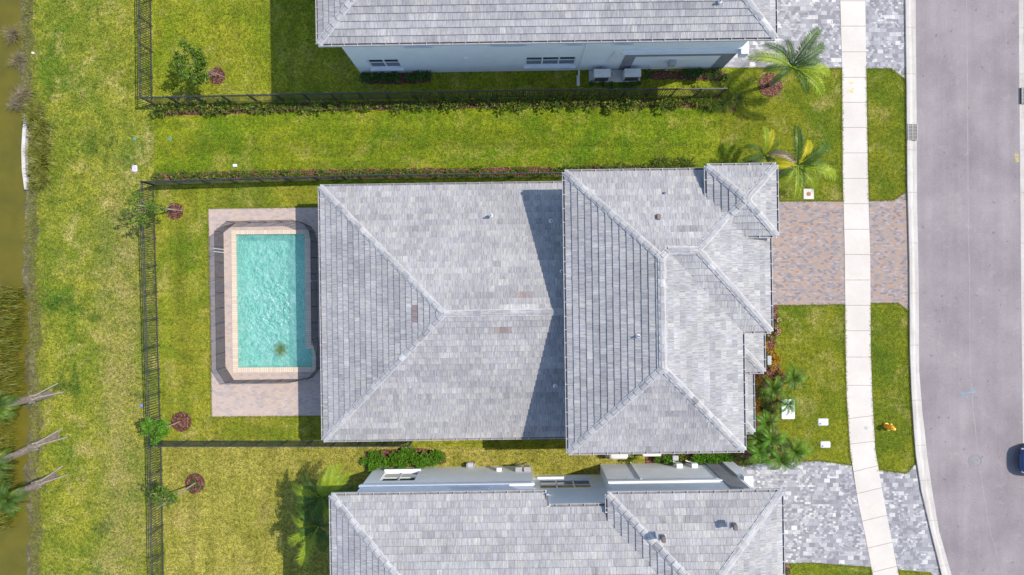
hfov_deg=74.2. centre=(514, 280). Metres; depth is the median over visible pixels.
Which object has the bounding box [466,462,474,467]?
hose reel
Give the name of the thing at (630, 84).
shrub
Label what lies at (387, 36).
house
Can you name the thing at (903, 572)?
lawn
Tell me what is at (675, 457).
utility box
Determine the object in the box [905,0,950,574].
kerb
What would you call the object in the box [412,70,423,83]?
shrub
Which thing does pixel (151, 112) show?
shrub
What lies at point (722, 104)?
grass plant
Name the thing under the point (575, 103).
shrub
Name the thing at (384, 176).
fence
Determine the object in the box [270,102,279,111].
shrub
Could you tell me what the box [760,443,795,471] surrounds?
palm tree
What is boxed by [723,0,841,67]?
driveway
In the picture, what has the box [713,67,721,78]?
shrub
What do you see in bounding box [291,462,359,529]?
palm tree
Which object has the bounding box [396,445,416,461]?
bush
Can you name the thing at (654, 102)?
shrub
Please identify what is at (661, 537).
roof vent
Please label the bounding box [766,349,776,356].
croton
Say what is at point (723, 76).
shrub
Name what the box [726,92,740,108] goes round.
grass plant
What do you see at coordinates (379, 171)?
shrub
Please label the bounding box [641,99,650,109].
shrub
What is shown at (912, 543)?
driveway
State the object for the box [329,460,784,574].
house
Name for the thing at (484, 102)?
shrub
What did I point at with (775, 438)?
palm tree
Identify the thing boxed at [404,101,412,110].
shrub
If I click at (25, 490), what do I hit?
palm tree
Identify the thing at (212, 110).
shrub
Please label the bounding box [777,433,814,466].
palm tree
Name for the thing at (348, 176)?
fence gate
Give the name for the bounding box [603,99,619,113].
shrub
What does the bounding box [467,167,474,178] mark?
shrub
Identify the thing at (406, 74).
shrub
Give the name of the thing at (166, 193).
lawn
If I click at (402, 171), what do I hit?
shrub
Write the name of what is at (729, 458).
bush
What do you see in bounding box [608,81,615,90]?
shrub
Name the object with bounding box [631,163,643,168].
shrub
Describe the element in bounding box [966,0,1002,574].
road marking
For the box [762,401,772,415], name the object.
grass plant
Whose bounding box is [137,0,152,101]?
fence
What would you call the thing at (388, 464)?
bush
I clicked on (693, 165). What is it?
grass plant
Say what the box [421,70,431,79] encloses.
shrub
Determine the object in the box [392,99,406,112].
shrub
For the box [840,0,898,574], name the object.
sidewalk
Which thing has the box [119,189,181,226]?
tree
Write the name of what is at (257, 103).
shrub
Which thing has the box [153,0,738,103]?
lawn
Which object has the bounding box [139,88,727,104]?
fence
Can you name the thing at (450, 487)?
window
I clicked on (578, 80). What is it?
splash block
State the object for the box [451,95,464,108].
shrub
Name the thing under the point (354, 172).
shrub
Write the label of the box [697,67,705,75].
shrub
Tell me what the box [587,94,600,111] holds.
shrub
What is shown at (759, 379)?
croton
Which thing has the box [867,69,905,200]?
lawn
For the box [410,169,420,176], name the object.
shrub
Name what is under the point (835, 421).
lawn
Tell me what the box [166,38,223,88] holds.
tree
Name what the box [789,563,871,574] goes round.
lawn
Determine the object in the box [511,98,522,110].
shrub
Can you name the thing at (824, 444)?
meter box lid
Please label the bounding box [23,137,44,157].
grass clump
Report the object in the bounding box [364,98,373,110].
shrub
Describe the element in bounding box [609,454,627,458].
air conditioner
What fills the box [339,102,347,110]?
shrub
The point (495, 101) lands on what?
shrub
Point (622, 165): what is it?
shrub
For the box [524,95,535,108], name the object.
shrub
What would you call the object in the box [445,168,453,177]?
shrub
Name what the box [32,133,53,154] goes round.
grass clump
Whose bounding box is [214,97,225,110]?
shrub
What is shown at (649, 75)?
shrub
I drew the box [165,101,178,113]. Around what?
shrub
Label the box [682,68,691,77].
shrub
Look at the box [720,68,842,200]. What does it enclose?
lawn
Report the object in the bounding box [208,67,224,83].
mulch bed
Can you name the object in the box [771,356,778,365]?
croton
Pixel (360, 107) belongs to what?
shrub
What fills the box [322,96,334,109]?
shrub
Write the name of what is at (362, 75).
shrub
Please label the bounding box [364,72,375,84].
shrub
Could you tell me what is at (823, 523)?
driveway
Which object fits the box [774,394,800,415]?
palm tree
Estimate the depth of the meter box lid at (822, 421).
40.95 m
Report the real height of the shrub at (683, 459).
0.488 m
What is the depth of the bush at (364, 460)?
40.66 m
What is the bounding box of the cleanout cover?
[803,189,813,198]
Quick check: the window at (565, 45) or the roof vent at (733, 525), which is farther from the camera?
the window at (565, 45)
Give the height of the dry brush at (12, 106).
0.479 m
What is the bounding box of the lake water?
[0,0,32,574]
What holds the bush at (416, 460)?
on the mulch bed at (386, 452)
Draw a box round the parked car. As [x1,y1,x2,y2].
[1018,446,1023,472]
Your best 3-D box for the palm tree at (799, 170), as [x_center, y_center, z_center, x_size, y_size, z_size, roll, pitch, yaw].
[16.231,-6.847,39.200,3.582,3.701,3.988,-28,90,0]
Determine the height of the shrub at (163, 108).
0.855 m
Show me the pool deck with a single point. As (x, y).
(301, 398)
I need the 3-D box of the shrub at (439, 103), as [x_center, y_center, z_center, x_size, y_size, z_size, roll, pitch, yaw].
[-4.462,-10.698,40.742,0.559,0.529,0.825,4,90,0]
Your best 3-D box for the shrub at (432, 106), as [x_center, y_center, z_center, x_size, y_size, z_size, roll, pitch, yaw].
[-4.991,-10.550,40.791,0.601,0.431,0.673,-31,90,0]
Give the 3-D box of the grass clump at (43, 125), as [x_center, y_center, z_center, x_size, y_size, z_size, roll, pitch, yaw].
[-28.435,-9.352,40.655,1.647,0.690,1.731,-16,90,0]
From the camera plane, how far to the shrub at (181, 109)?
40.67 m
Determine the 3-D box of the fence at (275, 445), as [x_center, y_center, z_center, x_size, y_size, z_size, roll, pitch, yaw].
[-13.784,9.353,40.248,15.239,1.605,0.709,0,90,0]
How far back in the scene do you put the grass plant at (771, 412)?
40.68 m
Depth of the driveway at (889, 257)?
40.99 m
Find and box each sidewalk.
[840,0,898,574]
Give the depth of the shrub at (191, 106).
40.72 m
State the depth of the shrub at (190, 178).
40.67 m
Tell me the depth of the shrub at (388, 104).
40.69 m
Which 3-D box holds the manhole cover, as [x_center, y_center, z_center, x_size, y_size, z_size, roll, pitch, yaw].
[27.879,10.879,40.991,0.820,0.054,0.820,0,90,0]
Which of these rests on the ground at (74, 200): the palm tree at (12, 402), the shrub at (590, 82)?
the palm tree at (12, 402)
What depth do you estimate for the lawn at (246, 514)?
41.01 m
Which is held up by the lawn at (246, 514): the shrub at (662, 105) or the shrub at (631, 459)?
the shrub at (631, 459)
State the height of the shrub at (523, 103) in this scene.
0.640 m
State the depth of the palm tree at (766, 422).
39.24 m
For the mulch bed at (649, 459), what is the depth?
40.98 m
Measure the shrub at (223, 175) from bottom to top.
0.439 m
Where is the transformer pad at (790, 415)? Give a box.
[781,399,794,418]
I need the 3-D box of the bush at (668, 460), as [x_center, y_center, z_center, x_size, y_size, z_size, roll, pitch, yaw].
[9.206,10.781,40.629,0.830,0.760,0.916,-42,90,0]
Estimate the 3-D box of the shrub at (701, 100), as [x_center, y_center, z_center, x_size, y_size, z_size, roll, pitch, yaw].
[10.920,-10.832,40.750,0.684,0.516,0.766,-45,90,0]
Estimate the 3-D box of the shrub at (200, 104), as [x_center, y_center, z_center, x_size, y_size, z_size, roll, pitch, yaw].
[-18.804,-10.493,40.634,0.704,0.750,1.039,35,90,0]
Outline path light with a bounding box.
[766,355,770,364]
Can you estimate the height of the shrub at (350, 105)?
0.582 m
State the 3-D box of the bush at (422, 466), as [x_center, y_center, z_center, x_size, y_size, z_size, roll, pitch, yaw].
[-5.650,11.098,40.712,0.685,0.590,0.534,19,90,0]
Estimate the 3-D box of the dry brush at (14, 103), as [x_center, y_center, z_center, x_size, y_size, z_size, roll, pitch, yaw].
[-29.833,-10.714,40.914,1.485,0.572,1.659,37,90,0]
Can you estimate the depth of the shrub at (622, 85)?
40.77 m
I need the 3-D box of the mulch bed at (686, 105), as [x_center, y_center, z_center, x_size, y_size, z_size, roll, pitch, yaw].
[-4.229,-10.583,41.010,35.430,0.080,0.886,0,90,0]
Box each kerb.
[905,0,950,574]
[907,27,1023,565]
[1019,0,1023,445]
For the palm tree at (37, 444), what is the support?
on the ground at (74, 200)
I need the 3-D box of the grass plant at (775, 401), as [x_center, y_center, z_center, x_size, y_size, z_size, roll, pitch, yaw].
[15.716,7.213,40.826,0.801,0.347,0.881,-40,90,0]
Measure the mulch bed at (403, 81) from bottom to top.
0.080 m
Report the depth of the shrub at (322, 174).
40.65 m
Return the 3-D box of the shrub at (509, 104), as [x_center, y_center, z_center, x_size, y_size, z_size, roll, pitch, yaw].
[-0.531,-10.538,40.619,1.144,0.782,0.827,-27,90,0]
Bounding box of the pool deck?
[208,207,320,416]
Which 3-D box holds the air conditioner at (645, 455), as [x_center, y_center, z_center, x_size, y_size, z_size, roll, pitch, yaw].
[8.094,9.884,40.460,1.100,0.920,1.024,-1,90,0]
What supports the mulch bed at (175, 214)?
on the lawn at (166, 193)
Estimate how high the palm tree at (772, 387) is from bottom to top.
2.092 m
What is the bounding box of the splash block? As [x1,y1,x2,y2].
[577,75,579,85]
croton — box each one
[755,376,763,384]
[755,398,762,408]
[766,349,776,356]
[771,354,781,362]
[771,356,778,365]
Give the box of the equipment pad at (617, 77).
[589,70,639,82]
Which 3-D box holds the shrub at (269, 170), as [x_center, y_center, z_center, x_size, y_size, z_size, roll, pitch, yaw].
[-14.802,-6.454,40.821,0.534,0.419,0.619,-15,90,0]
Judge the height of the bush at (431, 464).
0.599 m
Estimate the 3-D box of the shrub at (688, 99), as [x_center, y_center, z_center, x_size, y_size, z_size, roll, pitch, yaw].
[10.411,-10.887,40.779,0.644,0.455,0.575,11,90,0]
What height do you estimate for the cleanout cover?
0.090 m
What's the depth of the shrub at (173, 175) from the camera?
40.75 m
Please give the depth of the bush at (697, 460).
40.46 m
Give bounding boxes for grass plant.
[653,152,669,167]
[666,157,679,167]
[674,155,687,167]
[682,156,697,167]
[690,95,702,107]
[696,93,708,107]
[699,92,714,104]
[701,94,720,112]
[710,98,724,113]
[715,96,729,111]
[722,98,733,112]
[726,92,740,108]
[729,92,747,105]
[755,383,768,401]
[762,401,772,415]
[765,404,778,417]
[772,397,780,405]
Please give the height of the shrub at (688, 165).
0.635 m
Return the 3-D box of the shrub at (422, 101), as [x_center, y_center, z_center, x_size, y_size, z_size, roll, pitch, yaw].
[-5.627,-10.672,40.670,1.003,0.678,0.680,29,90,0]
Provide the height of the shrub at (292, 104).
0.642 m
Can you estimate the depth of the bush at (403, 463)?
40.42 m
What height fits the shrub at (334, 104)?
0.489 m
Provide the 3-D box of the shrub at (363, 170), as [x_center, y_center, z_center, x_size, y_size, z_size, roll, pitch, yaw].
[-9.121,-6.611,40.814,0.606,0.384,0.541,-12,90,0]
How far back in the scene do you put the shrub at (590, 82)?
40.75 m
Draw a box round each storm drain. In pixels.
[908,123,917,139]
[1020,87,1023,103]
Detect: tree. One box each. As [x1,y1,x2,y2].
[0,383,63,422]
[0,428,67,480]
[0,465,67,516]
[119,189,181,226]
[139,417,179,446]
[147,482,194,508]
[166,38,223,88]
[287,497,329,567]
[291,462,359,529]
[741,126,781,167]
[745,438,772,466]
[746,27,830,96]
[746,433,768,450]
[753,409,780,440]
[756,424,788,450]
[760,375,784,401]
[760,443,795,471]
[766,125,836,200]
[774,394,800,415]
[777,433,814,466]
[779,363,807,394]
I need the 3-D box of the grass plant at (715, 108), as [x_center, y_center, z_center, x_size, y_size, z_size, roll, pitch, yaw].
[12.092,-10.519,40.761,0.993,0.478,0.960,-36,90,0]
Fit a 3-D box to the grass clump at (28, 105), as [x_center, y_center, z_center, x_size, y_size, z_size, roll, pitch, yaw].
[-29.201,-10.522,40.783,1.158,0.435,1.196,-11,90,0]
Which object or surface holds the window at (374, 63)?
in the house at (387, 36)
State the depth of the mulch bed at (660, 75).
40.99 m
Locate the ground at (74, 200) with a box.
[28,0,922,574]
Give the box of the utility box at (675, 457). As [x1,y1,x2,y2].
[671,454,678,460]
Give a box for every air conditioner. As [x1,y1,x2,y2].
[592,69,610,80]
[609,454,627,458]
[622,68,640,80]
[642,454,660,456]
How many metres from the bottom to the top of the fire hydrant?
0.840 m
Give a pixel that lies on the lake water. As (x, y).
(13, 544)
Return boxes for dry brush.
[1,24,22,43]
[5,48,27,69]
[5,96,23,113]
[8,91,25,106]
[10,91,24,111]
[13,83,34,102]
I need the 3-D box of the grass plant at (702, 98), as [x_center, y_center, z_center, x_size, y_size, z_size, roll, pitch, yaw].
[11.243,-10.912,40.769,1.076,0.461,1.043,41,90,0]
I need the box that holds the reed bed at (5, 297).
[0,285,26,532]
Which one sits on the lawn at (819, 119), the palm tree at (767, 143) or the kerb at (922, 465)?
the palm tree at (767, 143)
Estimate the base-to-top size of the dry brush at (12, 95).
0.508 m
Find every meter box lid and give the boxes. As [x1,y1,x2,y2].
[818,418,827,425]
[820,441,829,447]
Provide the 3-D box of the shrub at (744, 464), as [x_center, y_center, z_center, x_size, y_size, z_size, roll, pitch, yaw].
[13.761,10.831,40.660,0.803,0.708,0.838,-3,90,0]
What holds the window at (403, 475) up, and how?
in the house at (609, 519)
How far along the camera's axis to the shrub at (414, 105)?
40.67 m
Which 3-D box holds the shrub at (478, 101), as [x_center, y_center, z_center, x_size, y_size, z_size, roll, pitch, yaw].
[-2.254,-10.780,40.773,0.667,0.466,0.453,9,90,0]
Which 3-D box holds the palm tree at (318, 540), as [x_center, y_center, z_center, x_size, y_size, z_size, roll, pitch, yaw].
[-11.252,13.934,39.149,3.627,3.802,3.451,-29,90,0]
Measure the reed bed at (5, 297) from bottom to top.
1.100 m
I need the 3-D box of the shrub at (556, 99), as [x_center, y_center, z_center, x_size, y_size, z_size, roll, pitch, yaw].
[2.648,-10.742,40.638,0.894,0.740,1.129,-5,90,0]
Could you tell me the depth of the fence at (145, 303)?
40.01 m
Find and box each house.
[315,0,777,74]
[318,162,779,454]
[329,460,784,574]
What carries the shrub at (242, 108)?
on the mulch bed at (686, 105)
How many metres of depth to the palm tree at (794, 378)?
38.96 m
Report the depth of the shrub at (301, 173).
40.67 m
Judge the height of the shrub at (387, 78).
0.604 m
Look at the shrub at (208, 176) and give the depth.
40.74 m
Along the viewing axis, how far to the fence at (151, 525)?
40.02 m
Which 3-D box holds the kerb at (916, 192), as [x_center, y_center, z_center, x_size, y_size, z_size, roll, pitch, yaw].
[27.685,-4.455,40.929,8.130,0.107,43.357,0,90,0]
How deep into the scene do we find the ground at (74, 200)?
41.02 m
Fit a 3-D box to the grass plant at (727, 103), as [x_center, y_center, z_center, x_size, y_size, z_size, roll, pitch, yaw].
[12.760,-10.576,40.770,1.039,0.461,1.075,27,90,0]
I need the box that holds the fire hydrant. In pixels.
[883,423,895,430]
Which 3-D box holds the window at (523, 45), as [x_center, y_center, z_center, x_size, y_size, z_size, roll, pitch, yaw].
[-0.359,-12.699,36.471,2.110,0.139,0.185,-1,90,0]
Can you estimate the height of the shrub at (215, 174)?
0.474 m
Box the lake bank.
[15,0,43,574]
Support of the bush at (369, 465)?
on the mulch bed at (386, 452)
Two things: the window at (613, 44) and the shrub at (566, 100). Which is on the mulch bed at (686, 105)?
the shrub at (566, 100)
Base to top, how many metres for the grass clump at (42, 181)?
0.698 m
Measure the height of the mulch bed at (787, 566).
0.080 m
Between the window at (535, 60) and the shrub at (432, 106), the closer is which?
the window at (535, 60)
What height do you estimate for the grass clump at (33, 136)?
0.582 m
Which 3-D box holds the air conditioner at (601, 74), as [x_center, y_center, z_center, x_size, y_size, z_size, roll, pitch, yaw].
[5.172,-12.326,40.485,1.000,0.870,0.524,-1,90,0]
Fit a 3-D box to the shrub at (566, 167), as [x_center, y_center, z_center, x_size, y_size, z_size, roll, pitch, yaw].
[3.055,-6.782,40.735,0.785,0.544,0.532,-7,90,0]
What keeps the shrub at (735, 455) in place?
on the mulch bed at (768, 372)
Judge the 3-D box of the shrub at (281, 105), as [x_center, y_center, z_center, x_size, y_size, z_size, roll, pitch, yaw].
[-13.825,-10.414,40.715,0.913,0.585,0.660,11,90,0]
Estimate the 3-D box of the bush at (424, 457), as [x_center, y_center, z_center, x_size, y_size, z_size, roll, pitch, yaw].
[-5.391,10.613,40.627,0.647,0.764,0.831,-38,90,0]
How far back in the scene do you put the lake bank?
41.13 m
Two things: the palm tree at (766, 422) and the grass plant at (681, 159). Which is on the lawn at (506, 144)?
the grass plant at (681, 159)
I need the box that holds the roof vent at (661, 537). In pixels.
[658,533,665,542]
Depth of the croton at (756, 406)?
40.63 m
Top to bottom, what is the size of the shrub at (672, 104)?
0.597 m
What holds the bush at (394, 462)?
on the mulch bed at (386, 452)
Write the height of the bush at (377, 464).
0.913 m
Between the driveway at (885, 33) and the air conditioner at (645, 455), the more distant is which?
the driveway at (885, 33)
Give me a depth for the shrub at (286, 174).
40.61 m
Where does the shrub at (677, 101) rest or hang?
on the mulch bed at (686, 105)
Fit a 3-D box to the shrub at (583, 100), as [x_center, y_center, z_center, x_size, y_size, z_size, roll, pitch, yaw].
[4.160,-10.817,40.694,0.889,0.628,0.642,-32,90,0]
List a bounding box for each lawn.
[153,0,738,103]
[153,96,722,184]
[155,185,565,448]
[162,441,644,574]
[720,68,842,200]
[771,305,850,464]
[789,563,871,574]
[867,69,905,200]
[871,303,913,472]
[899,570,932,574]
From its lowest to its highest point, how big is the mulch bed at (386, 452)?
0.080 m
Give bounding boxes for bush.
[360,455,372,466]
[365,459,376,473]
[368,449,382,462]
[371,454,386,468]
[380,457,392,468]
[387,451,398,466]
[395,454,408,468]
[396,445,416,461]
[408,452,423,467]
[415,461,426,468]
[419,451,430,463]
[426,456,436,466]
[429,449,446,462]
[654,455,662,463]
[662,454,673,465]
[690,454,700,464]
[696,453,707,460]
[702,453,720,463]
[712,453,727,462]
[720,453,732,461]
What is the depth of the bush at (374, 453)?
40.58 m
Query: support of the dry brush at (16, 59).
on the lake bank
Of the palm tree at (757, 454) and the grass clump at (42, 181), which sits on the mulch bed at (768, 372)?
the palm tree at (757, 454)
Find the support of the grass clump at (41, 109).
on the ground at (74, 200)
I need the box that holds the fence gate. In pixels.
[341,175,359,179]
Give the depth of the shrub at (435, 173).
40.72 m
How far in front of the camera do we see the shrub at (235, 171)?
40.75 m
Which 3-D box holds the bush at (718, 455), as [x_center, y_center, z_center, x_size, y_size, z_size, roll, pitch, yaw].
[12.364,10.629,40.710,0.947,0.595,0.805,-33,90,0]
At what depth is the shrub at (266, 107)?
40.62 m
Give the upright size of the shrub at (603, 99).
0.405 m
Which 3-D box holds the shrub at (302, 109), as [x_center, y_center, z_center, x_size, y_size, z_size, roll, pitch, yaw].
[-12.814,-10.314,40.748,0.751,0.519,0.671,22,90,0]
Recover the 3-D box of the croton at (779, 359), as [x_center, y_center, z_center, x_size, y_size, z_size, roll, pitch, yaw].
[15.711,4.666,40.724,0.628,0.558,0.649,-19,90,0]
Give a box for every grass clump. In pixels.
[20,108,42,128]
[21,98,37,112]
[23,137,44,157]
[23,145,55,176]
[24,124,47,141]
[24,164,44,180]
[24,178,38,193]
[28,101,47,118]
[28,112,55,135]
[28,169,52,192]
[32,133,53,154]
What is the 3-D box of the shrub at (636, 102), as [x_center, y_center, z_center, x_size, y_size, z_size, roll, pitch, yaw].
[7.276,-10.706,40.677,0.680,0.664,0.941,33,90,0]
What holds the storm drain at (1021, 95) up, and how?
in the kerb at (1021, 43)
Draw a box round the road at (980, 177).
[916,0,1023,574]
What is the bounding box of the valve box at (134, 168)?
[132,165,136,171]
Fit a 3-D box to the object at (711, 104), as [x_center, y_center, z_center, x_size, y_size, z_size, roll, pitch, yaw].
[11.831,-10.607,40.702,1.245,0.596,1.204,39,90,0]
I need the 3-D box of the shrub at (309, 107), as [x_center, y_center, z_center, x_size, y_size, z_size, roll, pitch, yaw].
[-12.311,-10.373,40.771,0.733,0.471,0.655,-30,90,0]
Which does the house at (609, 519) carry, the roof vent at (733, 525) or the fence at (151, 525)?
the roof vent at (733, 525)
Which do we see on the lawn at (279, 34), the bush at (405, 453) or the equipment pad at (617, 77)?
the equipment pad at (617, 77)
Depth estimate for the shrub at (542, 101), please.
40.55 m
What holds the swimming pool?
in the pool deck
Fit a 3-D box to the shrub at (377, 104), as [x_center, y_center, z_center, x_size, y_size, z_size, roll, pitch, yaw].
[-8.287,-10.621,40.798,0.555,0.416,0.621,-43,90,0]
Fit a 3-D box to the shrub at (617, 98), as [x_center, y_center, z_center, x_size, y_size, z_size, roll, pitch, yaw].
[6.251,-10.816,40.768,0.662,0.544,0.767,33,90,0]
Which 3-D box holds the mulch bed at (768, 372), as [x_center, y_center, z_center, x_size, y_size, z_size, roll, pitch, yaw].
[13.462,6.334,41.010,5.802,0.080,9.725,0,90,0]
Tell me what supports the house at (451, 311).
on the lawn at (166, 193)
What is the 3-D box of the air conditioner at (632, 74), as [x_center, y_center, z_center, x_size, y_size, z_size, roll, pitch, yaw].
[6.972,-12.352,40.485,1.000,0.870,0.524,-1,90,0]
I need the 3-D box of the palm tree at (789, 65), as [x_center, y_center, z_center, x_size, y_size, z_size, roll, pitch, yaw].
[15.294,-12.127,38.824,4.811,4.456,3.724,0,90,0]
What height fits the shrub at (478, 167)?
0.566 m
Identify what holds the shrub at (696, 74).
on the mulch bed at (660, 75)
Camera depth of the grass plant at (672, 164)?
40.64 m
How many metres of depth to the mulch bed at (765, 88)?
40.97 m
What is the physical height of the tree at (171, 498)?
4.072 m
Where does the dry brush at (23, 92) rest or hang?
on the lake bank
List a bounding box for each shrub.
[149,105,161,117]
[151,172,159,179]
[155,103,168,116]
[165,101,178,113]
[170,172,178,179]
[178,101,188,112]
[186,172,194,179]
[188,102,197,111]
[193,170,200,178]
[196,98,206,114]
[201,103,218,115]
[206,171,212,180]
[212,169,219,178]
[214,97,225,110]
[219,100,235,114]
[220,173,228,178]
[230,102,238,110]
[232,169,237,176]
[239,102,248,112]
[249,101,263,112]
[255,169,263,177]
[261,102,271,115]
[265,169,273,176]
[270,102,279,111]
[278,102,291,113]
[279,168,287,176]
[285,170,294,181]
[288,98,300,109]
[296,105,307,114]
[296,171,305,178]
[305,103,314,114]
[311,100,326,113]
[315,169,325,178]
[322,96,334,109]
[329,101,340,112]
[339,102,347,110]
[347,102,356,110]
[351,169,359,179]
[355,104,364,111]
[359,71,369,81]
[359,167,368,174]
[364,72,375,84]
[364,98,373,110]
[373,101,381,107]
[374,170,384,178]
[375,71,385,81]
[381,73,393,81]
[383,100,391,107]
[389,71,400,81]
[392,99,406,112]
[399,167,407,179]
[403,71,414,82]
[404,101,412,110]
[410,98,419,112]
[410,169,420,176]
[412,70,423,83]
[416,97,427,109]
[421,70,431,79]
[427,102,436,110]
[430,169,439,179]
[437,96,444,109]
[440,97,454,111]
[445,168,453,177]
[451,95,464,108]
[463,100,471,107]
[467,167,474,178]
[473,98,480,105]
[473,165,486,175]
[479,96,492,109]
[489,95,501,106]
[498,98,513,114]
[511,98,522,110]
[518,98,529,112]
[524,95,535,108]
[535,96,548,111]
[545,97,556,108]
[552,93,564,109]
[558,93,571,107]
[560,164,571,171]
[568,100,582,110]
[579,93,589,106]
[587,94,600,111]
[588,80,595,86]
[598,96,606,104]
[602,163,611,168]
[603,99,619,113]
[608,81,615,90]
[613,96,623,106]
[615,161,625,168]
[619,82,628,88]
[619,96,635,110]
[625,454,637,463]
[629,80,634,88]
[631,94,641,108]
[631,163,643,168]
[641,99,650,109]
[643,69,651,80]
[648,96,660,107]
[656,95,670,113]
[668,97,676,110]
[671,96,683,109]
[680,159,692,167]
[680,453,687,463]
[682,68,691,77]
[683,95,692,103]
[687,69,700,79]
[691,96,702,104]
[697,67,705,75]
[705,69,712,79]
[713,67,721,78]
[719,73,730,82]
[730,453,740,461]
[738,454,749,467]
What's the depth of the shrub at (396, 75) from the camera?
40.61 m
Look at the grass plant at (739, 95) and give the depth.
40.64 m
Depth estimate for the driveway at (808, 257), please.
40.99 m
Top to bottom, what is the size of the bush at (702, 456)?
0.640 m
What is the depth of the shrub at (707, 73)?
40.71 m
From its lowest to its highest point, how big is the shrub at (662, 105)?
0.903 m
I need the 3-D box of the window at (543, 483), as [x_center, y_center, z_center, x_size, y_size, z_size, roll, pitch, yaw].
[2.921,11.754,39.395,3.160,1.890,0.250,-1,90,0]
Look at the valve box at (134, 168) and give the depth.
40.95 m
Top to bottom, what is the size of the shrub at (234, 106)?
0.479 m
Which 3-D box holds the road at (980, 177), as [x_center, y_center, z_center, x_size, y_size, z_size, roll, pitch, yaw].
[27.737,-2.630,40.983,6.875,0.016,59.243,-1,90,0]
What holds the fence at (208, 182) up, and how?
on the lawn at (506, 144)
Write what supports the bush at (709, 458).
on the mulch bed at (768, 372)
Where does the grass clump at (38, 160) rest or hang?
on the ground at (74, 200)
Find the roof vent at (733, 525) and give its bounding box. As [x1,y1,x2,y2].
[729,521,737,530]
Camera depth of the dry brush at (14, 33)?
40.81 m
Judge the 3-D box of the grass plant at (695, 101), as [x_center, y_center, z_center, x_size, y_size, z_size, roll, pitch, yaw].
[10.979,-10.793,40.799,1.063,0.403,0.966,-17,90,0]
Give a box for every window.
[367,59,403,70]
[380,468,420,480]
[403,46,432,48]
[449,486,488,488]
[489,44,527,47]
[524,57,575,68]
[537,476,591,487]
[564,44,584,46]
[612,43,633,45]
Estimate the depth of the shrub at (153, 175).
40.75 m
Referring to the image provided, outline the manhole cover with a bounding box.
[968,454,981,466]
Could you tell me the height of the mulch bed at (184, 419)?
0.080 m
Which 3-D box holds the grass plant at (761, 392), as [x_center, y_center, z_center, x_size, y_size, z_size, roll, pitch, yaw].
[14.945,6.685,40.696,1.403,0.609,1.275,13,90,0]
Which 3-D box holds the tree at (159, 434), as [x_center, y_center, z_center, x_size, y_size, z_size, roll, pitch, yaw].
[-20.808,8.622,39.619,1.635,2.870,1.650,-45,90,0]
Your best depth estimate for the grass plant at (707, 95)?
40.61 m
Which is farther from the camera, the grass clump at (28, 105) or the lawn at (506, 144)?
the lawn at (506, 144)
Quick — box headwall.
[21,116,29,189]
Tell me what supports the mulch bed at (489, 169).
on the lawn at (506, 144)
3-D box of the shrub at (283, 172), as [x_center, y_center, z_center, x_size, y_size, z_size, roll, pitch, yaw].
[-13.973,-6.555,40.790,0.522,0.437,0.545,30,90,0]
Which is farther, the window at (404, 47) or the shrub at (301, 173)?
the shrub at (301, 173)
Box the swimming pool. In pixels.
[231,229,315,372]
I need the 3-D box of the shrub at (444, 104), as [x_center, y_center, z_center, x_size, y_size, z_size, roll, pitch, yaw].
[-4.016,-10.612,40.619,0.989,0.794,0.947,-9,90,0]
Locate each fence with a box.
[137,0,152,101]
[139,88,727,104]
[140,175,346,185]
[140,182,161,445]
[148,440,412,446]
[148,442,164,574]
[214,220,319,382]
[355,172,561,179]
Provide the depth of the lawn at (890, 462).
41.00 m
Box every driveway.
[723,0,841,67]
[738,461,870,566]
[772,201,844,304]
[865,0,905,79]
[869,193,908,309]
[879,464,939,574]
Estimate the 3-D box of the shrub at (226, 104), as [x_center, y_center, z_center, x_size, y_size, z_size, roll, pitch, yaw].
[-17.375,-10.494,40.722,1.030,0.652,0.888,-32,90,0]
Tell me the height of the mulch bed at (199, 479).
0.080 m
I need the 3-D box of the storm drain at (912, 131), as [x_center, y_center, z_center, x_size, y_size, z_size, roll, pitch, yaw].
[24.015,-9.010,40.974,0.576,0.253,1.010,0,90,0]
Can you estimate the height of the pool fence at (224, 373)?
1.340 m
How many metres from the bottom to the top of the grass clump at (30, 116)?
0.758 m
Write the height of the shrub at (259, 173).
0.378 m
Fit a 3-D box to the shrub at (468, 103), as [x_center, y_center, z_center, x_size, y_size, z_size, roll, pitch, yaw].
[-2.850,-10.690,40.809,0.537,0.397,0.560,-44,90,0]
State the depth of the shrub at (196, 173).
40.68 m
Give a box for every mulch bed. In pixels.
[153,97,736,115]
[153,165,684,180]
[166,203,182,219]
[171,412,190,431]
[185,473,204,493]
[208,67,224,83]
[361,72,430,84]
[364,448,445,467]
[645,70,725,80]
[645,453,689,462]
[690,305,784,464]
[758,72,782,96]
[785,564,789,574]
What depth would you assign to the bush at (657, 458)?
40.64 m
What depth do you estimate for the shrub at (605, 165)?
40.71 m
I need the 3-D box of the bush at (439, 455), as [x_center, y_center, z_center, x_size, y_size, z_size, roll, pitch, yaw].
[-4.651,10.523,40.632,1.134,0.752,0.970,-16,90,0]
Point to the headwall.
(25, 138)

